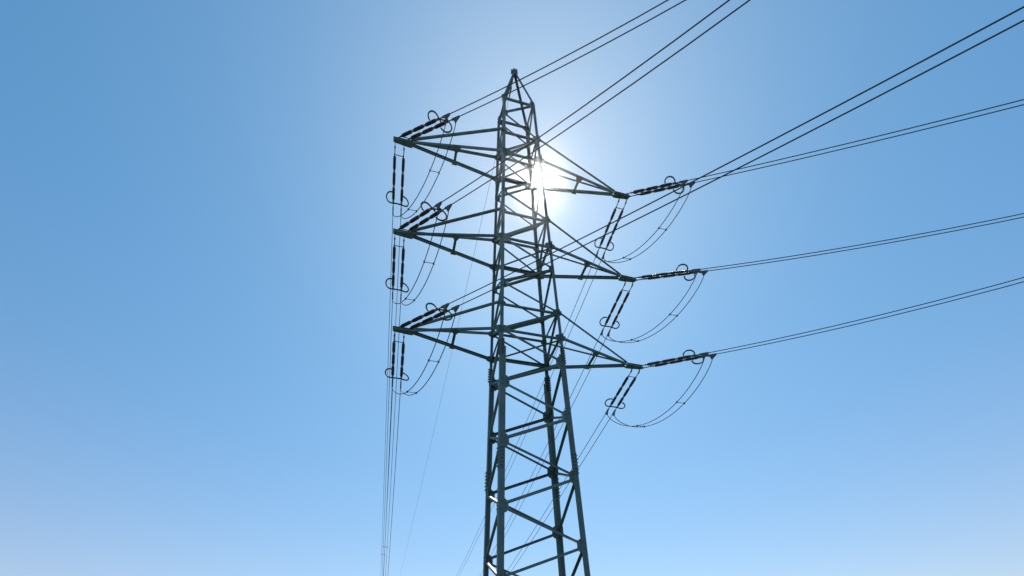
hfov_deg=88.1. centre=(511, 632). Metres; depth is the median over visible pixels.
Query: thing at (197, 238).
sky
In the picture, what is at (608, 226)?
insulator set
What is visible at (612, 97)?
conductor
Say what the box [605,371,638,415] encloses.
insulator set
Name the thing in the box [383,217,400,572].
conductor
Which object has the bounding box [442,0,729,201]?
conductor
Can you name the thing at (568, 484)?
conductor
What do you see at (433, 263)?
jumper loop
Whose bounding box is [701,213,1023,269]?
conductor
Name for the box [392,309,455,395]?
jumper loop
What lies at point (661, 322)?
jumper loop
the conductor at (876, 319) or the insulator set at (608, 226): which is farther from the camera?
the insulator set at (608, 226)
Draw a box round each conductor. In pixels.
[381,216,392,556]
[382,300,392,568]
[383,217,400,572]
[383,393,391,575]
[385,301,400,575]
[388,389,400,569]
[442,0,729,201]
[449,6,1023,303]
[450,0,667,113]
[452,0,749,204]
[459,0,685,116]
[459,20,1023,305]
[464,261,600,565]
[466,259,594,555]
[480,335,600,574]
[495,337,606,553]
[508,414,605,569]
[512,415,611,569]
[688,99,1023,180]
[695,104,1023,182]
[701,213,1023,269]
[708,217,1023,270]
[709,277,1023,352]
[717,281,1023,353]
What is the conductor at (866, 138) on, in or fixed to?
attached to the insulator set at (660, 188)
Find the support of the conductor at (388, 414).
attached to the insulator set at (402, 269)
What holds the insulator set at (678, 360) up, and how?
attached to the lattice pylon
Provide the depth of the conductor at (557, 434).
23.05 m
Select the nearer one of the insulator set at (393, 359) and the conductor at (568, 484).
the insulator set at (393, 359)
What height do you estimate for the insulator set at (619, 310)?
0.363 m
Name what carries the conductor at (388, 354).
attached to the insulator set at (394, 177)
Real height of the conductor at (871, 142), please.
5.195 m
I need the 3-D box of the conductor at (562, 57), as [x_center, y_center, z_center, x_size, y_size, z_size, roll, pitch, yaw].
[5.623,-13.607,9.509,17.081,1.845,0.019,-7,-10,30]
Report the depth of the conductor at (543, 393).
25.59 m
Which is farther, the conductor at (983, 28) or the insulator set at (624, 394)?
the insulator set at (624, 394)
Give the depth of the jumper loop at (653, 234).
16.56 m
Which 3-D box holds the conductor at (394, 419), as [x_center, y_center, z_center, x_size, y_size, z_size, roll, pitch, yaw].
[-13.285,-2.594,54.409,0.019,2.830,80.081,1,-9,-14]
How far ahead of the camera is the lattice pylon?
15.11 m
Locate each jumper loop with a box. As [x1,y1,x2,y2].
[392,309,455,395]
[393,119,456,218]
[393,208,448,305]
[602,273,703,342]
[604,184,691,262]
[607,357,712,427]
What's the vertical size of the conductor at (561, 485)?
2.334 m
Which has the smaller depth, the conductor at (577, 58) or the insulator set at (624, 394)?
the conductor at (577, 58)
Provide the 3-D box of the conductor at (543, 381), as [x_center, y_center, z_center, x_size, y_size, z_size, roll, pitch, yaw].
[-6.383,-6.468,56.924,0.019,2.389,80.082,0,-9,-14]
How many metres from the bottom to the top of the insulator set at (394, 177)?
0.312 m
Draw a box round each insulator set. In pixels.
[385,237,408,300]
[385,336,408,388]
[386,146,408,216]
[394,201,451,233]
[394,303,459,331]
[396,110,459,141]
[594,200,625,258]
[599,283,632,335]
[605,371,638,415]
[621,176,694,196]
[627,264,707,280]
[634,349,716,368]
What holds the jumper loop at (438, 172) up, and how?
hanging from the insulator set at (394, 177)
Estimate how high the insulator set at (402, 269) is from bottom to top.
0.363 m
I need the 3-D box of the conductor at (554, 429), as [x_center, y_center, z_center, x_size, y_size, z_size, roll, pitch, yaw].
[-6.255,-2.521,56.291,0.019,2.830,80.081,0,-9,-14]
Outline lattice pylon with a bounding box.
[393,68,642,575]
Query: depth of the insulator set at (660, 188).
16.06 m
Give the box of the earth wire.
[400,104,507,573]
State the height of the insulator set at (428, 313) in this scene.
0.429 m
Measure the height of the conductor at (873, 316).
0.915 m
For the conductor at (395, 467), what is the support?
attached to the insulator set at (393, 359)
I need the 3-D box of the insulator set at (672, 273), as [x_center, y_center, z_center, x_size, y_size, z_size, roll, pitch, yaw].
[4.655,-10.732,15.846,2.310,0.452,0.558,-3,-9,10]
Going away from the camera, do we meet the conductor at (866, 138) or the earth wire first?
the conductor at (866, 138)
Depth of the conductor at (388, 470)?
20.05 m
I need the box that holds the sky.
[0,0,1023,575]
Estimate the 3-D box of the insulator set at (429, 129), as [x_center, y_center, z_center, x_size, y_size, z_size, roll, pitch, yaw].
[-2.360,-13.699,14.325,2.114,0.626,0.604,-5,-10,22]
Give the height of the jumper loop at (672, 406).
1.136 m
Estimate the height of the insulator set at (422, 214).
0.634 m
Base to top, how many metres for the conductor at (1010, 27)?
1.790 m
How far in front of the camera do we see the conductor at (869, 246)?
14.32 m

